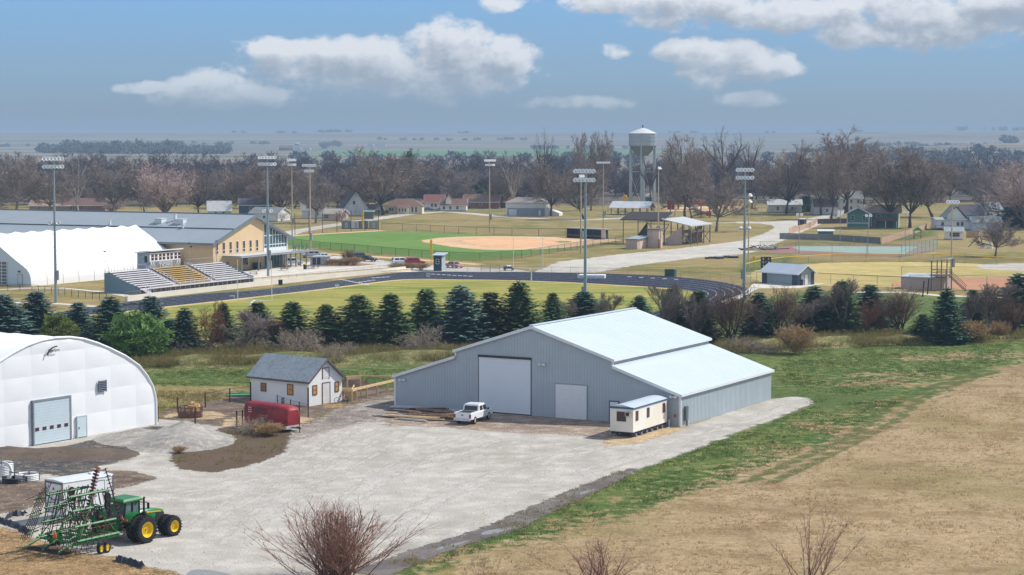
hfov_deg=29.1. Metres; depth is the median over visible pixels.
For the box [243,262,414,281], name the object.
patio
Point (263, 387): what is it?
window
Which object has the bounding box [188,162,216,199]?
bare tree
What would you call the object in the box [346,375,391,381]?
timber fence
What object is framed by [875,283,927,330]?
bare tree
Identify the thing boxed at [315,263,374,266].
planting bed
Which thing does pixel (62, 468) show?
dark soil
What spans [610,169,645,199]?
bare tree
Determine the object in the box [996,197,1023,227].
spruce tree
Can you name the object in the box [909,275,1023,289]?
ball fence
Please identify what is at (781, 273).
concession shed
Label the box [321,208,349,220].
picnic house
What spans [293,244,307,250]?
letter sign
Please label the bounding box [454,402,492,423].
pickup truck
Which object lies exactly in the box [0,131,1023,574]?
ground
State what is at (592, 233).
dugout
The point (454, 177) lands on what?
bare tree
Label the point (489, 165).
floodlight pole
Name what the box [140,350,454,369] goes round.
grass bank
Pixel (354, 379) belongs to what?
gate frame
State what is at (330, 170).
bare tree
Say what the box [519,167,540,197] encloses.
bare tree
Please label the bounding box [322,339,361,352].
brush heap
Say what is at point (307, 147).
farm building
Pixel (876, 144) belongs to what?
bare tree
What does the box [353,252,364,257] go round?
parked suv
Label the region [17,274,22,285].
walk door
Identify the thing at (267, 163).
floodlight pole
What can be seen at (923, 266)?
ball fence
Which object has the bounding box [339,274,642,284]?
lane marks
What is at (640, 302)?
spruce tree
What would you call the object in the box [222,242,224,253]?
window
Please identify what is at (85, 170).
bare tree
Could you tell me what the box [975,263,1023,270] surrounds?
pale dirt
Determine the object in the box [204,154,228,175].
bare tree
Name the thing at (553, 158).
bare tree
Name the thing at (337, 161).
bare tree
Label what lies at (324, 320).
spruce tree
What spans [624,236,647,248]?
equipment shed
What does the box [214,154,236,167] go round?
bare tree
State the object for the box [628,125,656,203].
water tower
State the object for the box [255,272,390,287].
terrace lawn
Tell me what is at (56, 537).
field cultivator
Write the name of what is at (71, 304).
sidewalk
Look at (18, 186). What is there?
bare tree
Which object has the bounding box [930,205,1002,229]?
farmhouse
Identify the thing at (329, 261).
grass clump
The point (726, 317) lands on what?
bare tree
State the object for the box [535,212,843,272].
gravel road
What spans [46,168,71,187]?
bare tree
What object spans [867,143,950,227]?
bare tree
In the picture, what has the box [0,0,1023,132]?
sky
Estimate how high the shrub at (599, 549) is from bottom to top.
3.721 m
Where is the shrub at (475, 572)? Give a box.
[468,552,502,574]
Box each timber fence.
[342,379,393,401]
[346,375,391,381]
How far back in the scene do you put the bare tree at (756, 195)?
998.58 m
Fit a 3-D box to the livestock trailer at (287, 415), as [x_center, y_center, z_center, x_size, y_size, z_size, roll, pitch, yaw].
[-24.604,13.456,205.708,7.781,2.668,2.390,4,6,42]
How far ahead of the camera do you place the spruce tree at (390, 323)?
283.99 m
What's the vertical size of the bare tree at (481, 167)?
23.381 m
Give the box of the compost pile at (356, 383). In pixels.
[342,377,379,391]
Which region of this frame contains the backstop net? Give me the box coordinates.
[294,210,378,232]
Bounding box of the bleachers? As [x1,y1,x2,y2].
[104,256,253,293]
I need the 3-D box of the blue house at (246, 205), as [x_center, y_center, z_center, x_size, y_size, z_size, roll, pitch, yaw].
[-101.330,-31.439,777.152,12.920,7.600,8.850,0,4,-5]
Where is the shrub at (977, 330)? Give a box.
[959,319,995,340]
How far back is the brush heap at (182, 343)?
277.08 m
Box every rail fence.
[7,284,106,299]
[498,266,742,282]
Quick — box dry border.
[95,279,670,314]
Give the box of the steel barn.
[392,307,774,426]
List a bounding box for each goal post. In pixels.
[237,259,271,310]
[513,235,541,281]
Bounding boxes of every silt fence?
[0,517,30,534]
[5,510,27,518]
[116,555,144,568]
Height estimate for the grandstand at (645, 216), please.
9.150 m
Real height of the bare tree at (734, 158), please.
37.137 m
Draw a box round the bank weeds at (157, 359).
[127,325,1023,366]
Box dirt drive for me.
[286,394,393,441]
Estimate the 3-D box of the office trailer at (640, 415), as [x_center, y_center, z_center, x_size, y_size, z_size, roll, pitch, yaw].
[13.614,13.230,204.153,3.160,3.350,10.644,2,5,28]
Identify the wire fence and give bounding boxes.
[157,406,242,426]
[177,386,248,412]
[277,395,308,417]
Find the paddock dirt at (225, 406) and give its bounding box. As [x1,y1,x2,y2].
[159,388,393,425]
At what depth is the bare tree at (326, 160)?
1325.38 m
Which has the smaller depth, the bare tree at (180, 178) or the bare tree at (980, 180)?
the bare tree at (180, 178)
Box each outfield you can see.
[288,231,571,260]
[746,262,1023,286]
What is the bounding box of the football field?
[86,279,692,340]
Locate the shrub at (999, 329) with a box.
[987,320,1011,334]
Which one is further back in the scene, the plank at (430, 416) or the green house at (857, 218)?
the green house at (857, 218)
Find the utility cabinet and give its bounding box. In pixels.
[310,256,328,264]
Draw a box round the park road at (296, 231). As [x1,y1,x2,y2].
[285,211,623,234]
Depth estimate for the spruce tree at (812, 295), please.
304.92 m
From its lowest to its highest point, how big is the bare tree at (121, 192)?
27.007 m
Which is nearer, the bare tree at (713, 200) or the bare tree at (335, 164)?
the bare tree at (713, 200)
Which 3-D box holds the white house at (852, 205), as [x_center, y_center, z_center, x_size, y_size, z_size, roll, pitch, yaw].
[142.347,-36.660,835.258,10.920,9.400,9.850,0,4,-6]
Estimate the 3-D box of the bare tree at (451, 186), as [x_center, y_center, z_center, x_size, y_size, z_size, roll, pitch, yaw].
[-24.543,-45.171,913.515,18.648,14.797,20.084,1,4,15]
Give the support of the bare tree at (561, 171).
on the ground at (1008, 489)
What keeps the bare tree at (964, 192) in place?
on the ground at (1008, 489)
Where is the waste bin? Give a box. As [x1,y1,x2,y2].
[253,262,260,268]
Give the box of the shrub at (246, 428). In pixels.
[232,414,274,434]
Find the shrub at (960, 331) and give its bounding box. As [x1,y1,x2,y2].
[931,323,973,337]
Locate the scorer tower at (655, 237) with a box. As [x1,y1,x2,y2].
[646,228,663,248]
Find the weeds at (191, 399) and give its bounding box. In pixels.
[156,387,248,411]
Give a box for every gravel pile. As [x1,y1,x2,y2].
[92,428,154,445]
[126,420,236,452]
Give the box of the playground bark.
[661,206,741,210]
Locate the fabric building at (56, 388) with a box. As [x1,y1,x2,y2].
[0,332,157,446]
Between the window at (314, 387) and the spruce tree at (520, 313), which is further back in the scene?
the spruce tree at (520, 313)
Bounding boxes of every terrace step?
[253,267,392,279]
[382,268,411,272]
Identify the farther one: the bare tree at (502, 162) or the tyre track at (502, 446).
the bare tree at (502, 162)
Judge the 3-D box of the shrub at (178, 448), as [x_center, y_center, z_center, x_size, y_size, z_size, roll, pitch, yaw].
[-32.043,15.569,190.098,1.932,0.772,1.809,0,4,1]
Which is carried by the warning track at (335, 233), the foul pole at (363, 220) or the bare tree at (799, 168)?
the foul pole at (363, 220)
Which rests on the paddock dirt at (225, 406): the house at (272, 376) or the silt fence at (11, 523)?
the house at (272, 376)
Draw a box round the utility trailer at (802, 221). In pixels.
[798,218,806,225]
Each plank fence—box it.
[780,233,879,243]
[789,218,816,232]
[817,218,846,223]
[881,223,928,243]
[966,230,986,237]
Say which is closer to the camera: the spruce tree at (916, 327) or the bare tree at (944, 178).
the spruce tree at (916, 327)
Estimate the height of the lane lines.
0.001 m
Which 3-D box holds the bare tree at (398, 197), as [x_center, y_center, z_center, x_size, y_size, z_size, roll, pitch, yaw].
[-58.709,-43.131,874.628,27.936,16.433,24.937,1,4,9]
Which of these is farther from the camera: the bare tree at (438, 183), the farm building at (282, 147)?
the farm building at (282, 147)
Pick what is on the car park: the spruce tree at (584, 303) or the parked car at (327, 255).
the parked car at (327, 255)
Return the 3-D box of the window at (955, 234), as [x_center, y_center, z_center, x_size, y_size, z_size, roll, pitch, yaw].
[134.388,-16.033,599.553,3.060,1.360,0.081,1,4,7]
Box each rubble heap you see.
[705,256,723,258]
[724,255,738,257]
[738,245,788,250]
[750,244,778,249]
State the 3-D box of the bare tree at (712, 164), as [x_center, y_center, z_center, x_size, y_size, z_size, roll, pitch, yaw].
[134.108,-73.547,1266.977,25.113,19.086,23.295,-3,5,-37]
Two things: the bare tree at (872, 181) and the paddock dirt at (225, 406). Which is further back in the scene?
the bare tree at (872, 181)
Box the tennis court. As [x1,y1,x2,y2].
[792,246,916,253]
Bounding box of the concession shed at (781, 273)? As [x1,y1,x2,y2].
[759,262,817,285]
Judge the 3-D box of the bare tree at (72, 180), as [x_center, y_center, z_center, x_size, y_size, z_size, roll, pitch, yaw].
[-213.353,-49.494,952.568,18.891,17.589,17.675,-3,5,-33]
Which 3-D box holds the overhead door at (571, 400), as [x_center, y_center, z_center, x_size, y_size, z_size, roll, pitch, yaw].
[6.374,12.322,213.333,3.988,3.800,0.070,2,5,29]
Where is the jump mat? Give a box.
[577,271,605,278]
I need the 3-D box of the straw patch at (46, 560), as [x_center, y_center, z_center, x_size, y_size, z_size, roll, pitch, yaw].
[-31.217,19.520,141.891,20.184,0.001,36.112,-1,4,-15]
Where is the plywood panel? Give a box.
[342,387,355,399]
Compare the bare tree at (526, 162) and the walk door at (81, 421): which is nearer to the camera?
the walk door at (81, 421)
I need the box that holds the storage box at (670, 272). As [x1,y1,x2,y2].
[665,269,675,276]
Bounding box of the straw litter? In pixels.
[0,531,157,574]
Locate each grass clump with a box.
[326,258,336,264]
[331,258,344,264]
[341,258,352,264]
[344,256,364,264]
[388,263,402,267]
[403,262,416,268]
[415,262,432,269]
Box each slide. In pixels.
[645,193,662,206]
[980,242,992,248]
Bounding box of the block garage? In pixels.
[504,197,562,215]
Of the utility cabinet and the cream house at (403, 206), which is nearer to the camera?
the utility cabinet
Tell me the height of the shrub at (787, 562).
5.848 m
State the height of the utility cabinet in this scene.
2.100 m
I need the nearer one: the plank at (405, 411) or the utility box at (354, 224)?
the plank at (405, 411)
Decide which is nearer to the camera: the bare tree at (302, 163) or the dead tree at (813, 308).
the dead tree at (813, 308)
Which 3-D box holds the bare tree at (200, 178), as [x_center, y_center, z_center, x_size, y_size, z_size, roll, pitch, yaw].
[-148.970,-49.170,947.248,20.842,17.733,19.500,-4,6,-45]
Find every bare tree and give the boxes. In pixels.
[0,153,49,208]
[0,166,36,200]
[10,151,28,164]
[23,161,50,189]
[23,172,64,202]
[26,167,74,209]
[35,171,70,199]
[41,152,80,178]
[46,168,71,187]
[47,154,79,181]
[52,170,92,196]
[57,152,93,209]
[60,151,89,182]
[65,177,112,200]
[75,155,102,190]
[79,162,101,191]
[81,152,113,170]
[84,151,137,210]
[87,149,106,162]
[89,169,120,199]
[99,155,134,173]
[101,198,128,210]
[107,158,119,169]
[115,154,145,169]
[118,157,150,173]
[118,160,166,211]
[121,163,153,204]
[127,161,198,211]
[135,155,173,178]
[141,148,161,167]
[147,161,182,198]
[148,148,175,166]
[161,159,183,176]
[166,171,186,205]
[171,150,192,175]
[181,165,219,212]
[181,169,222,201]
[182,172,216,203]
[185,153,213,180]
[187,152,213,172]
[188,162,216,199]
[195,158,217,184]
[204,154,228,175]
[207,167,240,199]
[208,176,243,204]
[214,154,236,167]
[214,157,274,207]
[217,161,246,183]
[221,153,252,172]
[228,161,253,174]
[235,164,252,181]
[245,161,307,206]
[252,154,275,174]
[255,169,293,206]
[259,151,281,177]
[261,151,288,170]
[264,315,288,347]
[269,166,299,200]
[273,163,321,203]
[274,210,288,223]
[281,169,307,207]
[286,168,346,222]
[289,157,314,170]
[293,157,312,172]
[295,155,317,167]
[299,163,336,202]
[301,159,339,182]
[306,169,358,207]
[318,152,340,170]
[319,156,349,178]
[320,161,349,188]
[326,150,349,176]
[333,208,348,221]
[334,166,372,183]
[335,175,377,201]
[337,146,428,214]
[340,248,356,258]
[343,150,369,171]
[357,151,379,170]
[357,173,410,203]
[383,171,423,198]
[393,148,420,166]
[402,157,459,200]
[410,169,446,199]
[414,165,444,200]
[414,165,454,188]
[422,153,447,169]
[426,157,440,173]
[434,156,453,176]
[438,169,470,195]
[439,169,478,197]
[444,174,468,196]
[447,153,469,177]
[452,150,484,174]
[457,168,494,191]
[460,161,485,188]
[470,164,515,193]
[476,149,492,167]
[476,159,505,182]
[480,151,498,169]
[483,153,503,170]
[483,158,513,174]
[485,174,525,197]
[486,165,521,207]
[494,157,527,198]
[497,168,534,196]
[501,152,523,175]
[509,151,528,172]
[515,169,536,195]
[519,161,540,177]
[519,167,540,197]
[522,157,579,215]
[523,154,543,170]
[528,158,566,173]
[533,165,572,199]
[534,129,556,200]
[542,155,567,170]
[542,156,574,182]
[543,150,564,166]
[546,160,607,218]
[558,299,577,317]
[559,162,588,174]
[560,155,578,168]
[566,166,609,196]
[570,131,615,210]
[590,292,624,312]
[599,167,628,195]
[604,151,625,193]
[610,163,650,194]
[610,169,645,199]
[635,156,664,210]
[644,282,690,323]
[648,162,679,191]
[650,169,675,200]
[651,133,716,216]
[656,173,680,211]
[663,147,714,217]
[679,294,717,332]
[683,163,760,231]
[698,126,747,190]
[702,278,761,338]
[703,163,729,193]
[706,166,726,189]
[709,160,733,178]
[716,171,748,199]
[730,163,746,192]
[735,137,769,207]
[739,160,764,198]
[743,170,775,199]
[744,301,771,335]
[749,158,775,172]
[750,138,813,213]
[752,172,782,197]
[765,173,806,196]
[765,281,811,331]
[784,170,817,198]
[796,147,838,214]
[806,124,879,213]
[809,143,857,218]
[819,278,859,329]
[840,140,894,205]
[850,144,927,227]
[850,295,890,330]
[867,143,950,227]
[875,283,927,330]
[920,153,961,216]
[930,158,961,200]
[937,167,969,200]
[954,166,972,195]
[956,174,988,199]
[956,300,990,322]
[958,164,985,200]
[960,158,984,174]
[961,281,1022,332]
[965,146,1006,199]
[968,165,1000,201]
[969,170,1023,219]
[970,211,1023,255]
[977,154,1023,221]
[980,292,1023,331]
[994,156,1018,170]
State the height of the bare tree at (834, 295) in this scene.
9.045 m
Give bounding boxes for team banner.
[150,259,180,268]
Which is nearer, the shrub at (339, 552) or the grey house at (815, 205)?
the shrub at (339, 552)
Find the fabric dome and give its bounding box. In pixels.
[0,225,166,285]
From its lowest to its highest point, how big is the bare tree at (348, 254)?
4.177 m
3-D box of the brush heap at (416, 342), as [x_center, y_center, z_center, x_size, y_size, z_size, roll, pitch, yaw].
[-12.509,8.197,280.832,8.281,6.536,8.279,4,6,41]
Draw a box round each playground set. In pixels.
[661,191,696,208]
[692,200,710,217]
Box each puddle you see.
[187,569,229,574]
[436,540,469,549]
[481,525,518,534]
[580,489,594,493]
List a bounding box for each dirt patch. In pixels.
[0,481,44,513]
[104,470,155,487]
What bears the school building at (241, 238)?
on the ground at (1008, 489)
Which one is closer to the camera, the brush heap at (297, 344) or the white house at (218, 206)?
the brush heap at (297, 344)
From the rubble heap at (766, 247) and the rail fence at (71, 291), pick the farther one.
the rubble heap at (766, 247)
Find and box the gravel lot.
[0,397,813,574]
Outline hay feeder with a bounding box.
[178,401,203,418]
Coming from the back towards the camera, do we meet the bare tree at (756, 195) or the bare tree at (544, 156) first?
the bare tree at (756, 195)
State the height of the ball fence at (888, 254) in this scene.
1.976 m
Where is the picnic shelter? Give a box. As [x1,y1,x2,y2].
[609,201,656,214]
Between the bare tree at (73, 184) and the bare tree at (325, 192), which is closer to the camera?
the bare tree at (325, 192)
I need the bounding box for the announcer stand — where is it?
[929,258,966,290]
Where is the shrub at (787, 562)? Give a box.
[755,501,870,574]
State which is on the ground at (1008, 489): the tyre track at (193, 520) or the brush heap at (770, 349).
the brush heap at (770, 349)
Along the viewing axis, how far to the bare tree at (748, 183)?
970.38 m
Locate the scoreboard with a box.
[761,257,770,267]
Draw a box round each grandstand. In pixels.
[620,212,672,244]
[661,217,712,244]
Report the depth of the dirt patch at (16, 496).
167.33 m
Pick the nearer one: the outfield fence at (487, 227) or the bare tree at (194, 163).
the outfield fence at (487, 227)
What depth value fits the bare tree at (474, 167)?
1024.48 m
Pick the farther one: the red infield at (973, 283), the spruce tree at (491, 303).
the red infield at (973, 283)
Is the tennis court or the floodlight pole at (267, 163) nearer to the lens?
the floodlight pole at (267, 163)
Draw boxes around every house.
[28,200,70,209]
[60,198,108,210]
[206,201,231,212]
[238,198,271,213]
[246,353,346,405]
[301,203,325,218]
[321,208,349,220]
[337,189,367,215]
[384,199,424,213]
[423,194,444,209]
[439,195,468,210]
[463,194,500,208]
[501,195,514,207]
[766,199,802,212]
[809,198,838,214]
[834,190,863,211]
[845,204,901,227]
[907,227,922,238]
[976,202,1006,217]
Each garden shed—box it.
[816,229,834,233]
[943,227,964,239]
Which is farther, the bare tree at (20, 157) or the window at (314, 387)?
the bare tree at (20, 157)
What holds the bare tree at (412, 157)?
on the ground at (1008, 489)
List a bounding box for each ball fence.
[746,254,1018,264]
[824,273,898,283]
[901,266,949,277]
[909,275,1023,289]
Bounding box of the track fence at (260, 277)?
[130,263,402,291]
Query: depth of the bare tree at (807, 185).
798.76 m
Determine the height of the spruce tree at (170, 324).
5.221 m
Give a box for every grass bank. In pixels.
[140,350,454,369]
[732,333,1023,353]
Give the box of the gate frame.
[347,377,360,396]
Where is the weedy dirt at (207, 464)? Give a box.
[169,428,292,471]
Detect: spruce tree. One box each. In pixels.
[0,293,37,334]
[15,290,59,334]
[64,302,95,339]
[79,295,128,348]
[136,295,175,323]
[162,318,190,350]
[169,307,208,349]
[205,303,241,341]
[228,302,280,347]
[264,301,317,347]
[303,303,344,346]
[320,294,379,347]
[358,292,422,346]
[399,151,419,197]
[403,287,445,342]
[421,284,500,345]
[462,184,486,198]
[472,291,518,341]
[487,280,550,337]
[537,292,569,321]
[561,291,606,318]
[626,295,657,315]
[654,287,685,326]
[672,289,728,342]
[733,291,783,338]
[784,194,805,212]
[788,285,844,333]
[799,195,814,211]
[820,279,870,335]
[852,285,896,327]
[904,313,933,335]
[921,287,972,345]
[958,289,991,328]
[985,272,1023,329]
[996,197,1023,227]
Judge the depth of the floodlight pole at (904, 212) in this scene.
564.37 m
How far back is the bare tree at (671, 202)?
799.29 m
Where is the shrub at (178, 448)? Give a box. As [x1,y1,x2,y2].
[171,445,187,452]
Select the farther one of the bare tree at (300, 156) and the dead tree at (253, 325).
the bare tree at (300, 156)
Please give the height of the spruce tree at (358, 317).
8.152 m
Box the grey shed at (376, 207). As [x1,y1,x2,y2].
[365,204,382,213]
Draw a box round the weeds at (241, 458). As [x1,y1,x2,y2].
[163,412,285,464]
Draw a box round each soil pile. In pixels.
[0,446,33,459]
[10,447,139,461]
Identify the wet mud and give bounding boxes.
[356,468,637,574]
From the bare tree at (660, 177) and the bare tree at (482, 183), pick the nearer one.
the bare tree at (482, 183)
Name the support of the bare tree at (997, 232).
on the ground at (1008, 489)
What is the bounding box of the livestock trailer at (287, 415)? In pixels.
[244,400,301,432]
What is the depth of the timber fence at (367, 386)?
231.08 m
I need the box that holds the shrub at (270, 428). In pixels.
[250,421,286,435]
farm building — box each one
[279,145,285,150]
[286,145,292,150]
[294,145,301,150]
[304,145,310,150]
[375,143,385,146]
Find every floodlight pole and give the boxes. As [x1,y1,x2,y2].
[42,157,63,302]
[258,156,276,275]
[287,159,295,235]
[302,164,316,249]
[484,159,495,232]
[573,169,595,293]
[579,175,584,252]
[596,162,609,227]
[657,167,661,227]
[736,168,753,298]
[748,193,751,269]
[903,211,908,236]
[946,200,959,276]
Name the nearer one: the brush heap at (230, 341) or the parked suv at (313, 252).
the brush heap at (230, 341)
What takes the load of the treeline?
on the ground at (1008, 489)
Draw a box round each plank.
[372,414,411,418]
[382,415,444,419]
[384,409,410,412]
[394,418,427,421]
[396,409,422,412]
[404,407,448,409]
[407,413,451,417]
[415,408,454,412]
[423,414,453,415]
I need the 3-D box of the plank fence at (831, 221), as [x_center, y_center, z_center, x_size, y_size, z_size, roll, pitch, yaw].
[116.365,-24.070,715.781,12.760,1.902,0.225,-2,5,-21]
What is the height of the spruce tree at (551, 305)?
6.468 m
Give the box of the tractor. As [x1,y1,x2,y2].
[90,494,181,543]
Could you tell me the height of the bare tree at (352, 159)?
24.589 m
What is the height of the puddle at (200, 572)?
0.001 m
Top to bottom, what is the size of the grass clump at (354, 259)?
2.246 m
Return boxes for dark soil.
[0,426,164,488]
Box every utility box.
[341,221,350,228]
[351,221,358,228]
[358,221,367,228]
[369,221,377,228]
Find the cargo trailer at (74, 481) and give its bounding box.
[45,471,113,518]
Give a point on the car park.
(431, 268)
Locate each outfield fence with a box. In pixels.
[299,236,619,257]
[393,223,565,235]
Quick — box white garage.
[248,207,290,221]
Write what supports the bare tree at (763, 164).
on the ground at (1008, 489)
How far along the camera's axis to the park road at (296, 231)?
754.42 m
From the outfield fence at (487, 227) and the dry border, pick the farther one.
the outfield fence at (487, 227)
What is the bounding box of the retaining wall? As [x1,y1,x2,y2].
[126,266,405,300]
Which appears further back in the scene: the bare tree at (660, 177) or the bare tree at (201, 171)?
the bare tree at (660, 177)
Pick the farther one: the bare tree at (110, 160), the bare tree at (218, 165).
the bare tree at (110, 160)
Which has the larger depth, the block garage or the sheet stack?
the block garage
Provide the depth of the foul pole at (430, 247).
485.74 m
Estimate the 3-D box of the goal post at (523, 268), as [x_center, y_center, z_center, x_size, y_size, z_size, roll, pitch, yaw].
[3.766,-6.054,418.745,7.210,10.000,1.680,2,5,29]
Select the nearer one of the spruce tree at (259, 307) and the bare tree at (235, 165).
the spruce tree at (259, 307)
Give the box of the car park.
[327,256,529,271]
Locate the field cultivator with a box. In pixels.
[20,466,125,555]
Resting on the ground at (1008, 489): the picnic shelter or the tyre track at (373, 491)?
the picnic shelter
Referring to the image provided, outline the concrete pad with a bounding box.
[722,283,824,303]
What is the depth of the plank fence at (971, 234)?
611.48 m
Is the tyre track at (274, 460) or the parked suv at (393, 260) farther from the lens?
the parked suv at (393, 260)
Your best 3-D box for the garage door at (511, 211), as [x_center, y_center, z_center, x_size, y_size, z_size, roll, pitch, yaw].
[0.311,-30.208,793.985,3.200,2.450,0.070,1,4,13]
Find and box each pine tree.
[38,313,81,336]
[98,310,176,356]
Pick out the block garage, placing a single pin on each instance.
(525, 206)
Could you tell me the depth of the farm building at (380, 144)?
5186.60 m
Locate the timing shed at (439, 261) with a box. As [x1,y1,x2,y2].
[431,252,447,270]
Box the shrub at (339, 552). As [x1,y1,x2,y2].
[233,493,437,574]
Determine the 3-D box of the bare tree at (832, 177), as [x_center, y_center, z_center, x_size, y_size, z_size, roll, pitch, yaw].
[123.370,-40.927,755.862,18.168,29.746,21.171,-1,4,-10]
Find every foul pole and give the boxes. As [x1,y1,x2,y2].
[362,212,363,230]
[430,240,431,254]
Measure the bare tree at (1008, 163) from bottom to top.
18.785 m
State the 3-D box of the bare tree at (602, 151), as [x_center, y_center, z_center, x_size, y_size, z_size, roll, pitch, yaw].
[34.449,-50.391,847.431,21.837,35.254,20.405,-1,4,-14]
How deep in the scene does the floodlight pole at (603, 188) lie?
673.38 m
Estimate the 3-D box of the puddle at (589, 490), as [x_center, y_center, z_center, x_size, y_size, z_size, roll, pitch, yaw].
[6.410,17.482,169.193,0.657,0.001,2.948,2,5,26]
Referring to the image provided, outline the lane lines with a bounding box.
[63,272,746,314]
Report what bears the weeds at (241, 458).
on the weedy dirt at (207, 464)
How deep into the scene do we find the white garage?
736.69 m
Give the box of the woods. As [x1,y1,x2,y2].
[34,138,1023,168]
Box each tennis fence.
[768,241,887,255]
[853,234,936,245]
[901,238,936,256]
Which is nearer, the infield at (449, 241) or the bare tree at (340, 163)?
the infield at (449, 241)
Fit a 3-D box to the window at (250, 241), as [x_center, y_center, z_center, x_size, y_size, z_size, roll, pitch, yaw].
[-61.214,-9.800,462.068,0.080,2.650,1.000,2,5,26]
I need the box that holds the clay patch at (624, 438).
[599,426,686,445]
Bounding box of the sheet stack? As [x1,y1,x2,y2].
[389,405,459,412]
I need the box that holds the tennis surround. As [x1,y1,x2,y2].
[760,245,935,256]
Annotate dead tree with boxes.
[183,299,231,346]
[219,309,278,344]
[796,298,831,330]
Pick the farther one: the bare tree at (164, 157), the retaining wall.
the bare tree at (164, 157)
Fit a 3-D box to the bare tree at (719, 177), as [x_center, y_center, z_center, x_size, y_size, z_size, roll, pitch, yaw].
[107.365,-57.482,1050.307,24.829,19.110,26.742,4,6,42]
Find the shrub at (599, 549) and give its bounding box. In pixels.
[520,527,653,574]
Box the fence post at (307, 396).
[307,388,308,406]
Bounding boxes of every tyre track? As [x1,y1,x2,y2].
[169,428,328,492]
[180,426,351,495]
[181,426,366,528]
[202,426,383,529]
[219,428,396,543]
[242,429,415,544]
[247,439,505,480]
[248,440,522,484]
[305,434,470,542]
[340,435,489,531]
[360,444,595,538]
[385,446,609,539]
[562,405,783,475]
[579,406,798,477]
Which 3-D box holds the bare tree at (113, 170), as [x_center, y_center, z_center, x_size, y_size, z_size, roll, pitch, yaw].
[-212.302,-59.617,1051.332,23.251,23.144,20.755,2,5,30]
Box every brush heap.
[165,336,189,350]
[200,338,237,348]
[233,333,271,346]
[267,325,326,351]
[314,345,345,358]
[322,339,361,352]
[392,323,452,348]
[721,334,764,353]
[754,342,782,354]
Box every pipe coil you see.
[0,460,13,481]
[0,460,14,477]
[2,475,26,483]
[15,470,39,481]
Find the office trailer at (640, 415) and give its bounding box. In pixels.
[609,395,674,436]
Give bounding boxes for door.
[0,261,7,284]
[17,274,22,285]
[31,395,71,445]
[76,415,87,438]
[322,367,329,378]
[322,382,330,403]
[478,355,531,415]
[509,209,516,215]
[555,383,587,419]
[609,401,618,421]
[804,274,807,284]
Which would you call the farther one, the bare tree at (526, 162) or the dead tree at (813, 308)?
the bare tree at (526, 162)
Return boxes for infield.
[421,236,621,249]
[457,237,559,246]
[891,282,900,285]
[952,277,1021,289]
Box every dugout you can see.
[566,227,612,238]
[899,273,953,289]
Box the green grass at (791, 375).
[147,340,1014,570]
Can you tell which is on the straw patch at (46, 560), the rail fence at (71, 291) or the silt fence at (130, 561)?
the silt fence at (130, 561)
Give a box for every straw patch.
[0,526,174,574]
[164,411,228,419]
[220,416,315,427]
[324,403,345,407]
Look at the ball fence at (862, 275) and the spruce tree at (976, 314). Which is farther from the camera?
the ball fence at (862, 275)
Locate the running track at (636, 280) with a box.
[51,271,750,316]
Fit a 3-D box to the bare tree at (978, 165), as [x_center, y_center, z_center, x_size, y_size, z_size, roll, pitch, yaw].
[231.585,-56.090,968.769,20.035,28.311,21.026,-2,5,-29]
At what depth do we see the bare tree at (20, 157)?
1392.26 m
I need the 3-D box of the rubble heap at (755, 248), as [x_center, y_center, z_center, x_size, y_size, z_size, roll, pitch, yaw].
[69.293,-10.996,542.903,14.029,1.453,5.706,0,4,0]
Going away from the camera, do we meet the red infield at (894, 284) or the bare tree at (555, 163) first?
the red infield at (894, 284)
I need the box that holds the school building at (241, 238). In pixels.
[0,209,308,270]
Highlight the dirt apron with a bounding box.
[373,408,659,439]
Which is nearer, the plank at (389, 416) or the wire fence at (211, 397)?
the plank at (389, 416)
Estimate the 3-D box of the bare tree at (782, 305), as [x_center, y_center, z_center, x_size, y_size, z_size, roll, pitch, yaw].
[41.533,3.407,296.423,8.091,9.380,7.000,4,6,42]
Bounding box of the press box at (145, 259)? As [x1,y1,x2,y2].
[132,248,182,269]
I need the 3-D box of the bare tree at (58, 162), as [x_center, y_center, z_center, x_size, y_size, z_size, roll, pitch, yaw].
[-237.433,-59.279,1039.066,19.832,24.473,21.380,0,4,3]
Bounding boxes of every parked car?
[314,253,331,258]
[361,255,377,261]
[445,261,463,267]
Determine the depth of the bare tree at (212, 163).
1020.75 m
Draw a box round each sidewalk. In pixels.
[0,288,129,296]
[16,302,136,307]
[856,292,1001,297]
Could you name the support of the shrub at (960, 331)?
on the ground at (1008, 489)
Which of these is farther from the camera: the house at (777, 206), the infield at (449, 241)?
the house at (777, 206)
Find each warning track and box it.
[293,230,380,235]
[328,253,478,264]
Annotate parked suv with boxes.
[288,257,302,264]
[301,250,319,257]
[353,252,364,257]
[390,257,405,263]
[404,257,424,263]
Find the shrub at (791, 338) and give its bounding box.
[774,323,819,354]
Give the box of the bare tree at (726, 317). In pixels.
[702,278,761,338]
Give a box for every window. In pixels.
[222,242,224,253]
[229,242,231,252]
[236,241,238,252]
[242,258,247,264]
[249,240,251,250]
[260,382,266,391]
[287,384,292,394]
[312,385,316,394]
[335,381,338,391]
[950,232,959,236]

